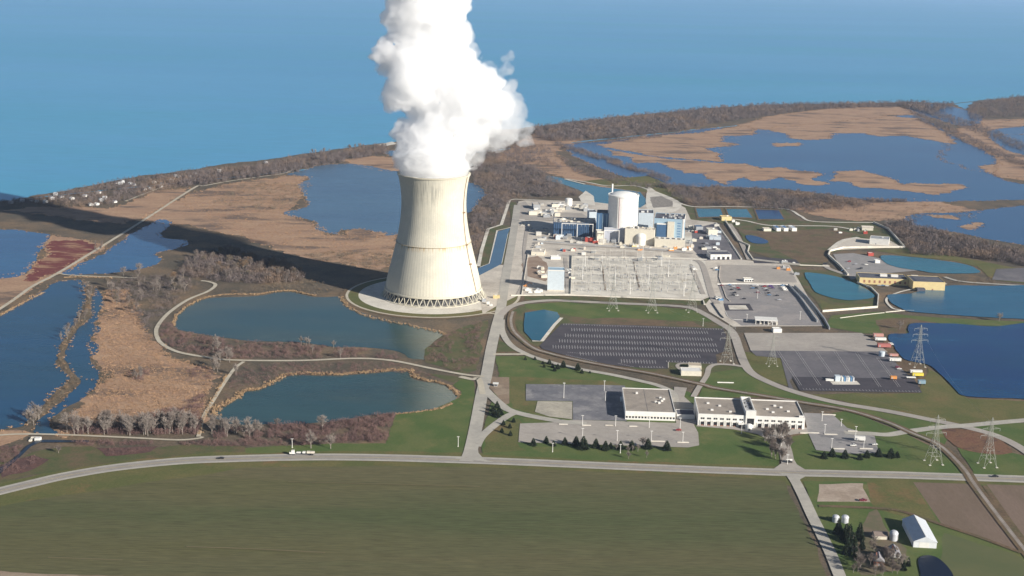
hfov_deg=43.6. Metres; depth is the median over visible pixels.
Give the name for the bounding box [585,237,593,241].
equipment skid
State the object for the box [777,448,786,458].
bare tree
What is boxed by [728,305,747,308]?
pavement
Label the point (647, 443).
spruce tree
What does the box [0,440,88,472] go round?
stream
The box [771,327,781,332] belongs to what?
guard office
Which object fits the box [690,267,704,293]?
road
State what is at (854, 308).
barrier wall
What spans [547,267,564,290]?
tall hall
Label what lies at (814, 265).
barrier wall
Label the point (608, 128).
woods
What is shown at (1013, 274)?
pavement
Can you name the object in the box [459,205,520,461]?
road
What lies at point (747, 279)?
gate canopy office
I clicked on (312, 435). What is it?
bare tree
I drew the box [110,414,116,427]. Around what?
bare tree
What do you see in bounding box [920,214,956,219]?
marsh
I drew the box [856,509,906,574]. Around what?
ground
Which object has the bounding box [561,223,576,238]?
tall gantry
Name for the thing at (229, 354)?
bare tree
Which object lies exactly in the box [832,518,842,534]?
spruce tree
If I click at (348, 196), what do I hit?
pond
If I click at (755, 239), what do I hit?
pond
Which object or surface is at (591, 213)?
intake building
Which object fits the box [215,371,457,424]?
pond
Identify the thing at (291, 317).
pond
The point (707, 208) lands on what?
pavement
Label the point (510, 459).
road marking
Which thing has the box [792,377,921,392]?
pavement
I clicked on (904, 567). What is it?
spruce tree
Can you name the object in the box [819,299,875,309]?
grass
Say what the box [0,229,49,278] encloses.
pond
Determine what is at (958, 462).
railway
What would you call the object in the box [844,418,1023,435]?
road
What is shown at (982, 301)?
pond
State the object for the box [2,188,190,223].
marsh
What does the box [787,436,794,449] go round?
bare tree
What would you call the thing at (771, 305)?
pavement
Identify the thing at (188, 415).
bare tree
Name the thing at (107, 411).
bare tree
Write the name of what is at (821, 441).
pavement
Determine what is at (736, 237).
barrier wall
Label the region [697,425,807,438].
pavement
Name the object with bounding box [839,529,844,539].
spruce tree
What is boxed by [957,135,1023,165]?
marsh
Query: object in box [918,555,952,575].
pond
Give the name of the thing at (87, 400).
marsh
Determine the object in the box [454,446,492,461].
road
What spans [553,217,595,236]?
turbine hall
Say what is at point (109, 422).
bare tree
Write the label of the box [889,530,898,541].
grain bin
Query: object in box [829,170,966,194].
marsh
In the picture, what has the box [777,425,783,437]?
bare tree
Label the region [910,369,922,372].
box trailer
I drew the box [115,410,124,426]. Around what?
bare tree
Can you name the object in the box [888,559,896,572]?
bare tree
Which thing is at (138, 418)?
bare tree
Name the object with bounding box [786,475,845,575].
road
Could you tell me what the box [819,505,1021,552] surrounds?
ditch
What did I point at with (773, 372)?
grass
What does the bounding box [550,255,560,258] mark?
office trailer
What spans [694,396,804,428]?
office building
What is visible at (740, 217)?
pavement
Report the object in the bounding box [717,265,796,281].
pavement
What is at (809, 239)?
ground
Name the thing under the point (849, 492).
ground
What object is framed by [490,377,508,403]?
ground
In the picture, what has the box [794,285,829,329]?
screen fence
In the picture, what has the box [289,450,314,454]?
truck
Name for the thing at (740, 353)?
road
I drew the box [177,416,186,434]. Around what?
bare tree
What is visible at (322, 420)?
bare tree
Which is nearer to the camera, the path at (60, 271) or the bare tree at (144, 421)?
the bare tree at (144, 421)
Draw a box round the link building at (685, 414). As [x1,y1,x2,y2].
[675,409,694,418]
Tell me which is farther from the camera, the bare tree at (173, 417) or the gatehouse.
the gatehouse
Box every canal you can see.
[478,228,509,274]
[548,176,645,207]
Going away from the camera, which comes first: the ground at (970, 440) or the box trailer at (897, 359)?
the ground at (970, 440)
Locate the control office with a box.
[706,228,717,234]
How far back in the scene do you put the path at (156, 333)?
1304.55 m
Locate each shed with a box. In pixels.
[532,202,539,208]
[694,225,702,231]
[762,227,770,230]
[861,225,873,230]
[872,531,888,539]
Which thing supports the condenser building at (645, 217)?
on the ground at (328, 276)
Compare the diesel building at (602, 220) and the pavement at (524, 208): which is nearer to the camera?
the diesel building at (602, 220)
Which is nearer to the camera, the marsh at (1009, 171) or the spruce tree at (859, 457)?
the spruce tree at (859, 457)
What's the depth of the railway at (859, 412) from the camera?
1147.52 m
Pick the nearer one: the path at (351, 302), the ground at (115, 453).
the ground at (115, 453)
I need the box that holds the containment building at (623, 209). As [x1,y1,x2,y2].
[608,184,638,240]
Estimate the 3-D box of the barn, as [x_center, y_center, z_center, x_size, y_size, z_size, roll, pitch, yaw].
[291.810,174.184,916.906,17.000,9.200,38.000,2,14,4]
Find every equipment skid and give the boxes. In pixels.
[528,210,536,214]
[535,231,541,235]
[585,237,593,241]
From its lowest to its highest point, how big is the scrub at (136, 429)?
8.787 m
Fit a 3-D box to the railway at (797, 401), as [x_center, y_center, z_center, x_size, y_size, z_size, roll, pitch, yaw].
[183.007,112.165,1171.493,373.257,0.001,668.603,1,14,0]
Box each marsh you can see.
[0,235,104,306]
[0,430,30,445]
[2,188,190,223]
[23,240,96,282]
[56,289,221,436]
[143,178,395,269]
[257,176,307,186]
[345,229,385,237]
[346,156,404,170]
[498,134,644,192]
[599,105,955,161]
[609,150,829,184]
[773,143,800,146]
[789,198,975,220]
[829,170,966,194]
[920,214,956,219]
[955,119,1023,136]
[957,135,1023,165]
[960,222,983,229]
[978,164,1023,179]
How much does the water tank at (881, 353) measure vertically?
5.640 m
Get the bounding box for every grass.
[0,444,244,482]
[245,378,474,452]
[428,373,461,382]
[480,202,515,266]
[481,356,779,465]
[483,418,527,452]
[497,340,516,351]
[502,232,509,263]
[507,306,724,345]
[509,376,622,412]
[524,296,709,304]
[524,302,711,320]
[572,318,702,326]
[699,368,946,444]
[745,352,787,385]
[791,411,959,470]
[792,269,878,309]
[792,411,1023,475]
[803,481,1023,575]
[811,368,1023,423]
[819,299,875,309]
[824,312,1023,333]
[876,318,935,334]
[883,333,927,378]
[958,448,1023,473]
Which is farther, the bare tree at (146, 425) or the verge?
the bare tree at (146, 425)
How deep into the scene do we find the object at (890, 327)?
1475.74 m
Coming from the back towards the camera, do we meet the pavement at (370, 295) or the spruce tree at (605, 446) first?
the pavement at (370, 295)
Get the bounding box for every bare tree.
[21,408,32,423]
[26,401,38,412]
[26,408,32,422]
[29,411,37,423]
[58,410,74,432]
[69,416,76,434]
[70,415,83,432]
[83,417,91,433]
[100,421,107,434]
[102,409,113,428]
[102,415,113,425]
[102,421,111,433]
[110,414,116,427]
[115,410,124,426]
[119,415,130,434]
[123,415,135,434]
[124,423,134,435]
[132,412,143,426]
[138,414,148,434]
[140,410,153,417]
[143,422,151,434]
[151,409,166,427]
[151,419,158,429]
[161,416,169,433]
[163,415,174,432]
[167,412,175,430]
[170,271,177,281]
[170,406,180,415]
[175,417,183,433]
[176,412,188,427]
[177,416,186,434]
[185,410,194,426]
[188,417,198,430]
[207,422,215,432]
[209,416,216,430]
[212,338,220,351]
[218,417,230,433]
[223,422,231,436]
[225,350,233,362]
[228,416,236,432]
[232,416,239,432]
[240,416,252,424]
[245,421,253,438]
[256,422,263,429]
[305,429,316,447]
[316,415,329,429]
[324,434,335,448]
[761,426,773,439]
[769,444,775,456]
[773,445,778,458]
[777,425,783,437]
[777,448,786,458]
[783,426,790,434]
[783,439,791,447]
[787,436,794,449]
[854,554,866,566]
[867,553,874,564]
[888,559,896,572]
[898,554,908,562]
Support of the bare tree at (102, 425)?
on the ground at (328, 276)
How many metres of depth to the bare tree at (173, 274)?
1601.10 m
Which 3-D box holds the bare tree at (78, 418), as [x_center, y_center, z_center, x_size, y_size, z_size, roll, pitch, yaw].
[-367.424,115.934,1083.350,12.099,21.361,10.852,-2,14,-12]
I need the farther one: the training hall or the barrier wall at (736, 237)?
the barrier wall at (736, 237)
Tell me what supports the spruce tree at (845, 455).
on the ground at (328, 276)
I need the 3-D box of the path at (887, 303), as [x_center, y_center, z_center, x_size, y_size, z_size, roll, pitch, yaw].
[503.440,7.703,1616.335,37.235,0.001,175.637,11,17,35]
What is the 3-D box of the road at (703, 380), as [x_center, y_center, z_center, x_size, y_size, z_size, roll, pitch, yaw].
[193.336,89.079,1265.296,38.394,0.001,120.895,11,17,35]
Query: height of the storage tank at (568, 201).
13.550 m
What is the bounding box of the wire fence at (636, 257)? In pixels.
[572,256,706,259]
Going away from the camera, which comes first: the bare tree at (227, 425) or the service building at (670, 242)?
the bare tree at (227, 425)
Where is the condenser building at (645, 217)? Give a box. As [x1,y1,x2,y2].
[638,209,653,227]
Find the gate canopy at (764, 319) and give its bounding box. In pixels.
[754,316,777,324]
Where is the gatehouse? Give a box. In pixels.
[719,215,731,220]
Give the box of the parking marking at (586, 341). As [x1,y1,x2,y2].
[541,262,919,435]
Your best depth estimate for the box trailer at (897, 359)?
1329.87 m
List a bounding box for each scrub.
[0,320,484,475]
[34,156,1008,546]
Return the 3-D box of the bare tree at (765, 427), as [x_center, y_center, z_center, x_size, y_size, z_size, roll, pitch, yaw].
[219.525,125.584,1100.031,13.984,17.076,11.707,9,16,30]
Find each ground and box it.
[0,96,1023,575]
[0,455,48,477]
[97,446,157,455]
[340,276,524,318]
[348,278,517,316]
[424,320,487,373]
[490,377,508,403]
[585,176,686,201]
[631,362,741,381]
[681,205,905,265]
[739,228,855,263]
[817,483,869,501]
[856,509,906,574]
[875,248,1023,282]
[942,428,1011,454]
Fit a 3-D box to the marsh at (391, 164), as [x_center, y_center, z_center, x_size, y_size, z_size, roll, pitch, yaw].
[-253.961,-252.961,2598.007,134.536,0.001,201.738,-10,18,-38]
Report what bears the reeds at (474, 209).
on the marsh at (998, 123)
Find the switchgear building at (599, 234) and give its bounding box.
[595,229,603,241]
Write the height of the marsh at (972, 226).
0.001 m
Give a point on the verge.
(96, 482)
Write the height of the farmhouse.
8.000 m
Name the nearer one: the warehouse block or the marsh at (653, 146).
the warehouse block
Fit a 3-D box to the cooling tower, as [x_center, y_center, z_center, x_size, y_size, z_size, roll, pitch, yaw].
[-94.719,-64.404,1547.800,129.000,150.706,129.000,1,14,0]
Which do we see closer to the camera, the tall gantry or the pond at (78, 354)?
the pond at (78, 354)
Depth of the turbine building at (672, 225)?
1895.33 m
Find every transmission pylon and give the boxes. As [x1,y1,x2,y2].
[606,276,619,310]
[645,277,658,312]
[686,277,699,312]
[719,323,736,363]
[765,335,779,366]
[908,325,927,367]
[923,415,946,465]
[976,417,1000,467]
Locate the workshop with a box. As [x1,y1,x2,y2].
[531,248,544,255]
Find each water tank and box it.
[636,233,645,245]
[879,351,884,356]
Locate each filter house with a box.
[772,225,780,230]
[780,225,787,230]
[788,225,796,230]
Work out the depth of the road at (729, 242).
1902.44 m
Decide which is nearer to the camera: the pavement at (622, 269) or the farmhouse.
the farmhouse
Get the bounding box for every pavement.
[358,281,481,313]
[479,200,823,326]
[517,202,586,218]
[518,420,698,446]
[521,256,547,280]
[526,384,626,420]
[535,401,571,418]
[540,324,725,368]
[566,257,708,297]
[579,191,595,205]
[646,187,681,212]
[650,196,672,207]
[674,387,695,423]
[692,223,742,259]
[694,207,723,217]
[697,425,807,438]
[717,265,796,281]
[718,284,821,324]
[723,304,753,310]
[725,208,753,218]
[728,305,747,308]
[744,333,886,351]
[750,350,911,388]
[753,208,785,219]
[753,257,799,263]
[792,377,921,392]
[804,413,877,453]
[830,381,859,384]
[833,253,916,279]
[836,238,898,249]
[992,268,1023,281]
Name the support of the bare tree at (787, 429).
on the ground at (328, 276)
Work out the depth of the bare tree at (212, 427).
1086.99 m
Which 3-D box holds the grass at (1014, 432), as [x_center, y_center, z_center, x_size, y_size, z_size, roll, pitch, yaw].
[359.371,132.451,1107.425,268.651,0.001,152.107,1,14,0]
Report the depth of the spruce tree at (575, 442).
1077.69 m
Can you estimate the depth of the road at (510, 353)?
1330.95 m
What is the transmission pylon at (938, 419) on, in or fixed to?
on the ground at (328, 276)
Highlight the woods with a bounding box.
[0,94,1023,338]
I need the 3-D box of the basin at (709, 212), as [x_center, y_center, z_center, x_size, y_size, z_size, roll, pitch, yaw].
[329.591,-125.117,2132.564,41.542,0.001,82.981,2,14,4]
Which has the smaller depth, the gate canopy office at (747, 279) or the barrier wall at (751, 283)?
the barrier wall at (751, 283)
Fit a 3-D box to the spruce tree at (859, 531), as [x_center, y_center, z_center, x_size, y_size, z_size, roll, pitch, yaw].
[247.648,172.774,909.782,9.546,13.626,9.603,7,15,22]
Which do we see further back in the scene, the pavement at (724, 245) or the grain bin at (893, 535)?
the pavement at (724, 245)
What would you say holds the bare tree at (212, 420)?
on the ground at (328, 276)
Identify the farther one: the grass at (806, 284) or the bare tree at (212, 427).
the grass at (806, 284)
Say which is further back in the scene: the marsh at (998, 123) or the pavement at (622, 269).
the marsh at (998, 123)
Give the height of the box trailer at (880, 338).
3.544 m
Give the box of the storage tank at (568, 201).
[565,198,571,205]
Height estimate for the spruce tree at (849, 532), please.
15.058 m
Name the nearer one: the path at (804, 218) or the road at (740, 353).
the road at (740, 353)
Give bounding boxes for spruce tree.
[491,407,496,415]
[494,410,500,417]
[530,438,537,446]
[543,436,548,443]
[560,361,565,367]
[561,437,568,445]
[572,435,579,446]
[574,363,580,370]
[577,436,589,450]
[592,439,599,448]
[601,441,610,450]
[617,441,623,449]
[628,440,636,450]
[643,438,652,449]
[662,440,671,451]
[820,451,827,458]
[827,448,835,457]
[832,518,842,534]
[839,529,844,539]
[840,450,849,458]
[841,538,852,555]
[842,523,852,541]
[848,532,857,552]
[851,546,857,558]
[855,522,865,540]
[856,453,863,460]
[859,538,865,549]
[862,450,870,458]
[874,448,883,457]
[885,448,895,458]
[900,561,906,571]
[906,557,911,566]
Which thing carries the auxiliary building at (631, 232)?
on the ground at (328, 276)
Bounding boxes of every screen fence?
[788,284,817,321]
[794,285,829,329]
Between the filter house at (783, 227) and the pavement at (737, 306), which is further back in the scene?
the filter house at (783, 227)
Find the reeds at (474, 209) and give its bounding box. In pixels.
[0,103,1023,442]
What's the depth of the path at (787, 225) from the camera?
2043.28 m
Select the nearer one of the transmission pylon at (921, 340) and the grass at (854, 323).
the transmission pylon at (921, 340)
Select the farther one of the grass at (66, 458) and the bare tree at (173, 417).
the bare tree at (173, 417)
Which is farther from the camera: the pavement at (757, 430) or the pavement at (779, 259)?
the pavement at (779, 259)
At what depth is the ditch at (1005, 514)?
959.62 m
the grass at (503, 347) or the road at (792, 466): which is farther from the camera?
the grass at (503, 347)
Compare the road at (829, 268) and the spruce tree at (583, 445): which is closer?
the spruce tree at (583, 445)
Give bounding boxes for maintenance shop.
[709,235,720,239]
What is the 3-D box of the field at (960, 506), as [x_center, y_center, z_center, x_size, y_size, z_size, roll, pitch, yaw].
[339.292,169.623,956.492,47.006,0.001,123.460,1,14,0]
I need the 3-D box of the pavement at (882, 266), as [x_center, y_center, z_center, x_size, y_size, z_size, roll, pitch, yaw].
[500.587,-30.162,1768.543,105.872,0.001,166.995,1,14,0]
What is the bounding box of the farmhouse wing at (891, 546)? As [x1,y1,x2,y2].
[888,544,900,557]
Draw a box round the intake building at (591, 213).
[587,210,596,218]
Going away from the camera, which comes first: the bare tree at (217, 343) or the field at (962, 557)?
the field at (962, 557)
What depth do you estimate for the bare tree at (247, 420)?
1094.07 m
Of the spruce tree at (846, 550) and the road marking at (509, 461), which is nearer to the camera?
the spruce tree at (846, 550)
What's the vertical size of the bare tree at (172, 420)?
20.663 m
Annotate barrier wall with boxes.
[511,294,704,304]
[533,240,684,251]
[716,222,741,259]
[717,283,787,284]
[725,221,799,264]
[800,264,828,266]
[822,281,878,311]
[828,222,904,274]
[840,312,884,317]
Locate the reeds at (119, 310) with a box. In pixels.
[61,108,945,433]
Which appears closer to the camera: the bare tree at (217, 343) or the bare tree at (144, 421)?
the bare tree at (144, 421)
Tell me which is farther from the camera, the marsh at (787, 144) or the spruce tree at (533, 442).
the marsh at (787, 144)
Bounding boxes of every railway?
[510,311,1023,550]
[510,317,1020,545]
[512,326,1023,546]
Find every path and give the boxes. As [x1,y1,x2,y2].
[0,168,293,309]
[0,433,203,439]
[58,273,136,277]
[154,280,483,376]
[196,361,243,436]
[345,277,519,317]
[459,376,485,393]
[477,199,573,265]
[481,227,510,266]
[566,179,872,222]
[734,219,848,228]
[828,237,858,249]
[885,289,911,309]
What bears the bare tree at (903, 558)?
on the ground at (328, 276)
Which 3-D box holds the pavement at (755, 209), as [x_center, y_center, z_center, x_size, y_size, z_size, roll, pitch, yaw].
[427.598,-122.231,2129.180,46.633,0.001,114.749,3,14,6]
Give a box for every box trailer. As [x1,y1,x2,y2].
[854,435,865,441]
[873,333,883,336]
[875,337,885,340]
[877,343,890,347]
[889,357,901,361]
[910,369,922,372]
[912,372,923,376]
[917,379,925,384]
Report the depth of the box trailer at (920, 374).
1282.00 m
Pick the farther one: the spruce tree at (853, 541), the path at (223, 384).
the path at (223, 384)
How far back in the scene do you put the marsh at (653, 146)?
3300.72 m
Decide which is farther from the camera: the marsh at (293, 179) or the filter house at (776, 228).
the marsh at (293, 179)
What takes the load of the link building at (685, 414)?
on the ground at (328, 276)
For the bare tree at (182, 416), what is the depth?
1089.50 m
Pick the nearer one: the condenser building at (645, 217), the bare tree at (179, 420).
the bare tree at (179, 420)
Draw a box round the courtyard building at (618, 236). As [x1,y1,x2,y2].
[604,227,624,241]
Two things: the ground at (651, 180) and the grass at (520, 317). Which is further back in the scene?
the ground at (651, 180)
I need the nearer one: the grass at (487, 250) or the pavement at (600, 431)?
the pavement at (600, 431)
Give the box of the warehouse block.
[869,235,889,245]
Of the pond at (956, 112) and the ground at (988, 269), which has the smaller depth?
the ground at (988, 269)
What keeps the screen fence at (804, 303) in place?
on the ground at (328, 276)
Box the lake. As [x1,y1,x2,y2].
[0,0,1023,199]
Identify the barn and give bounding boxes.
[902,515,937,547]
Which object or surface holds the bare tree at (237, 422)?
on the ground at (328, 276)
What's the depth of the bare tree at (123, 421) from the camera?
1080.57 m
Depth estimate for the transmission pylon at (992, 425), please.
1049.03 m
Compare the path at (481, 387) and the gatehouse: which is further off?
the gatehouse
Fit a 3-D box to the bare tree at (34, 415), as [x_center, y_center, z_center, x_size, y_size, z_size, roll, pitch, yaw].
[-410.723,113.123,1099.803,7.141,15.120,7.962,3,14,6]
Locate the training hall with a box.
[680,367,701,375]
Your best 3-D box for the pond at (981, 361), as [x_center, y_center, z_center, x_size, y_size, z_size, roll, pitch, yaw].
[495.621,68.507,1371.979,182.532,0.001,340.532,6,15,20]
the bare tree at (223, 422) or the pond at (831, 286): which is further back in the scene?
the pond at (831, 286)
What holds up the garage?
on the ground at (328, 276)
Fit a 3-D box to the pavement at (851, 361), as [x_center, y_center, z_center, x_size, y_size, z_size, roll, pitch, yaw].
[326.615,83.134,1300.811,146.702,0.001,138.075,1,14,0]
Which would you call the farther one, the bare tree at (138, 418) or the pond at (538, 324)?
the pond at (538, 324)
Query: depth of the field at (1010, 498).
985.17 m
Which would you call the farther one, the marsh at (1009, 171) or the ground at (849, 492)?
the marsh at (1009, 171)
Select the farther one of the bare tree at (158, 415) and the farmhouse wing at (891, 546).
the bare tree at (158, 415)
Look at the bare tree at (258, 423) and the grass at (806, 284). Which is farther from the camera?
the grass at (806, 284)
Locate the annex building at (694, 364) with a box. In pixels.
[688,362,701,368]
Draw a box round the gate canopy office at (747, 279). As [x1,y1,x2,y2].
[742,277,753,281]
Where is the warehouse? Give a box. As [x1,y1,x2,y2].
[620,388,675,420]
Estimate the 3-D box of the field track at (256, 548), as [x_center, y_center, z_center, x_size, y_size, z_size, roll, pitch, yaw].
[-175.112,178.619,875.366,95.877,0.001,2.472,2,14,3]
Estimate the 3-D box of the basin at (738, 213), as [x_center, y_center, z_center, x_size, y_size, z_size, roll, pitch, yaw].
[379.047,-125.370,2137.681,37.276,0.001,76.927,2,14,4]
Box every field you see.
[0,466,825,575]
[0,571,105,575]
[867,482,937,524]
[913,482,1017,549]
[940,533,1023,575]
[987,484,1023,535]
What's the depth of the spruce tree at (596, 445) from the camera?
1074.43 m
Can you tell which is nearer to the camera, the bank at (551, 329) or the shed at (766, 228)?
the bank at (551, 329)
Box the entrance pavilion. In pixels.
[738,423,752,430]
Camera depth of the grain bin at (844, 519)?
936.92 m
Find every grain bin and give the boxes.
[832,514,839,522]
[841,515,848,523]
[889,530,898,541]
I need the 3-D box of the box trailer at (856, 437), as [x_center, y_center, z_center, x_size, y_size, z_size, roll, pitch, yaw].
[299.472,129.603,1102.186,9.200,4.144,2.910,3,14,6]
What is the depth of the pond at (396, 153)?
2737.28 m
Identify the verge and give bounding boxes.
[0,451,1023,505]
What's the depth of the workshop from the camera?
1794.35 m
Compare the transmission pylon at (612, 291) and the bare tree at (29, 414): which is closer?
the bare tree at (29, 414)
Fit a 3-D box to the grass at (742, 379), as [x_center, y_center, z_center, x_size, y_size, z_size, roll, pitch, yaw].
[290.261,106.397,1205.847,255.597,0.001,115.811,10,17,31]
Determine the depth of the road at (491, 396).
1153.91 m
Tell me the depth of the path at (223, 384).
1185.90 m
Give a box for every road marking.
[4,455,1012,487]
[14,457,1008,487]
[24,459,1003,487]
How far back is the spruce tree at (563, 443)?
1080.02 m
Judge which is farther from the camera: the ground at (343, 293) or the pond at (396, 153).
the pond at (396, 153)
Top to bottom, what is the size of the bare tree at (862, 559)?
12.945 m
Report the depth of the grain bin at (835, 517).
937.66 m
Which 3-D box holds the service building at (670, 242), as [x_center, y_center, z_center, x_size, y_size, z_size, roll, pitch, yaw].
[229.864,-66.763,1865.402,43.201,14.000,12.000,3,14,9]
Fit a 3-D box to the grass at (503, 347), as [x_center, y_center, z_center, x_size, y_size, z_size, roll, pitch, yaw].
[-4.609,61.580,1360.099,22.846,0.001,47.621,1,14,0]
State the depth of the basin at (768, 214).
2128.94 m
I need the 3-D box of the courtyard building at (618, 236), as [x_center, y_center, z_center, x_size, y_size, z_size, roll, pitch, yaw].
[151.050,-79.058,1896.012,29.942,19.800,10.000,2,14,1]
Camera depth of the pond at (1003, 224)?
2098.39 m
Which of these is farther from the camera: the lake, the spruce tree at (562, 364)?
the lake
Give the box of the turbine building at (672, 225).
[654,213,685,237]
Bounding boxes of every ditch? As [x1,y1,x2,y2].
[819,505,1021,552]
[982,485,1023,542]
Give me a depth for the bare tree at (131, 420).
1081.12 m
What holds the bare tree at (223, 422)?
on the ground at (328, 276)
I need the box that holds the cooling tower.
[380,167,485,307]
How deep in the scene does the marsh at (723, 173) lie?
2596.61 m
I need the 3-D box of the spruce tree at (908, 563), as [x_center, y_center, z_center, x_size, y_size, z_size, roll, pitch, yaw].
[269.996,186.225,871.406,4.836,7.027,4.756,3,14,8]
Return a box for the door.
[919,542,929,547]
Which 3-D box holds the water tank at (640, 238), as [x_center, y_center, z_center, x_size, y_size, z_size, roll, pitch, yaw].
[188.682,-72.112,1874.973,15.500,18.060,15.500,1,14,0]
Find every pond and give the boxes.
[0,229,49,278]
[0,280,85,429]
[33,289,104,433]
[62,219,187,274]
[175,292,442,359]
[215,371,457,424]
[283,163,486,235]
[383,150,402,156]
[524,310,559,340]
[565,112,1023,201]
[746,235,767,243]
[805,272,873,299]
[881,255,979,272]
[887,285,1023,318]
[888,323,1023,398]
[904,205,1023,244]
[907,104,983,125]
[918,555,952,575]
[986,126,1023,154]
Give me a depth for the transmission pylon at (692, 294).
1508.57 m
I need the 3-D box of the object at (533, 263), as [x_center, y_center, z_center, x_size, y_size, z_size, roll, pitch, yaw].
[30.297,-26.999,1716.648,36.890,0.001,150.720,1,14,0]
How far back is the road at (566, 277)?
1665.41 m
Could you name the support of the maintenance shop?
on the ground at (328, 276)
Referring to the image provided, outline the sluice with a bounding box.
[29,436,41,441]
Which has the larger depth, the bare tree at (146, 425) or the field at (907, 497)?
the bare tree at (146, 425)
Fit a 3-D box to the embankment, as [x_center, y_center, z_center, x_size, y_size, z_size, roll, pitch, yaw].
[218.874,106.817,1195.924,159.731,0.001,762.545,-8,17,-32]
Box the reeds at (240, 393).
[1,276,460,433]
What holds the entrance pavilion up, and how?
on the ground at (328, 276)
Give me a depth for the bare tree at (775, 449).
1057.77 m
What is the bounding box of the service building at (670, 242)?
[654,237,684,247]
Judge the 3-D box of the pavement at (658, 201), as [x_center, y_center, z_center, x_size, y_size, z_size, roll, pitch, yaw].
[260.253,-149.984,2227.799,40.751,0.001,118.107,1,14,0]
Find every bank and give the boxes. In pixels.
[532,318,562,340]
[825,375,854,381]
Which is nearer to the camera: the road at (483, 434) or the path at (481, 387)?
the road at (483, 434)
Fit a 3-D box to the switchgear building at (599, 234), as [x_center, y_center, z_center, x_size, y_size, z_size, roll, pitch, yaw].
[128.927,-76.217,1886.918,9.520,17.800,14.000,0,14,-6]
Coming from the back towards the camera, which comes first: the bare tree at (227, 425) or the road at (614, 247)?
the road at (614, 247)
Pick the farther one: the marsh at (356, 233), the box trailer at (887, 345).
the marsh at (356, 233)
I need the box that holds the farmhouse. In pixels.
[873,551,884,565]
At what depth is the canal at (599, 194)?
2330.43 m
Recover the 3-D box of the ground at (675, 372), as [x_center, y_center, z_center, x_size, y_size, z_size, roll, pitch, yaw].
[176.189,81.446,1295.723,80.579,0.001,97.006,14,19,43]
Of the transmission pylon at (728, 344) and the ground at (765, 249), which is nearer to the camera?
the transmission pylon at (728, 344)
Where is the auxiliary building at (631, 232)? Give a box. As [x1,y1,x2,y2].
[625,225,654,245]
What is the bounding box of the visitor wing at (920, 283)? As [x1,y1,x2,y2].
[907,275,944,291]
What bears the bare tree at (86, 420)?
on the ground at (328, 276)
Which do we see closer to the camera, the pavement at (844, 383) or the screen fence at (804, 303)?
the pavement at (844, 383)
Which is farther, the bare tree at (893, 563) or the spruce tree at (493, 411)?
the spruce tree at (493, 411)
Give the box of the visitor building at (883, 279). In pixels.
[856,272,917,285]
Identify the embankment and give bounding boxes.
[507,311,1023,555]
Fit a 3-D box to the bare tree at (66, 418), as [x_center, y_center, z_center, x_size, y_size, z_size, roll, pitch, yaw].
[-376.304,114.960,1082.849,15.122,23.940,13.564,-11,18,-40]
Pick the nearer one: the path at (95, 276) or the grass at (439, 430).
the grass at (439, 430)
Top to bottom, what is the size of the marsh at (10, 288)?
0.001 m
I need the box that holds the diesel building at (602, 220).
[596,209,608,237]
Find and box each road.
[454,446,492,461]
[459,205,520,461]
[472,412,517,446]
[484,386,586,424]
[493,353,528,354]
[497,299,1023,452]
[499,319,678,404]
[516,229,527,293]
[533,242,692,253]
[564,258,568,292]
[675,363,687,369]
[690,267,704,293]
[691,363,750,396]
[694,260,719,302]
[715,222,740,257]
[729,224,751,259]
[761,431,793,470]
[773,457,806,470]
[781,473,806,486]
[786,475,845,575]
[822,264,855,276]
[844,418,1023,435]
[944,277,1014,284]
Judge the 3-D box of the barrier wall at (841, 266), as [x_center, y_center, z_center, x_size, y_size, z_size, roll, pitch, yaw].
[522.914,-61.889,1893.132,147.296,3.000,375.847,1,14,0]
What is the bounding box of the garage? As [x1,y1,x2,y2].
[706,251,731,258]
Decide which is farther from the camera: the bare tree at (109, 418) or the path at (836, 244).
the path at (836, 244)
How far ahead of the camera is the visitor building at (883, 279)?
1666.36 m
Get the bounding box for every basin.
[696,208,722,216]
[727,209,751,217]
[756,210,783,218]
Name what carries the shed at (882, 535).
on the ground at (328, 276)
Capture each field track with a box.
[48,557,122,559]
[187,546,324,552]
[288,481,479,486]

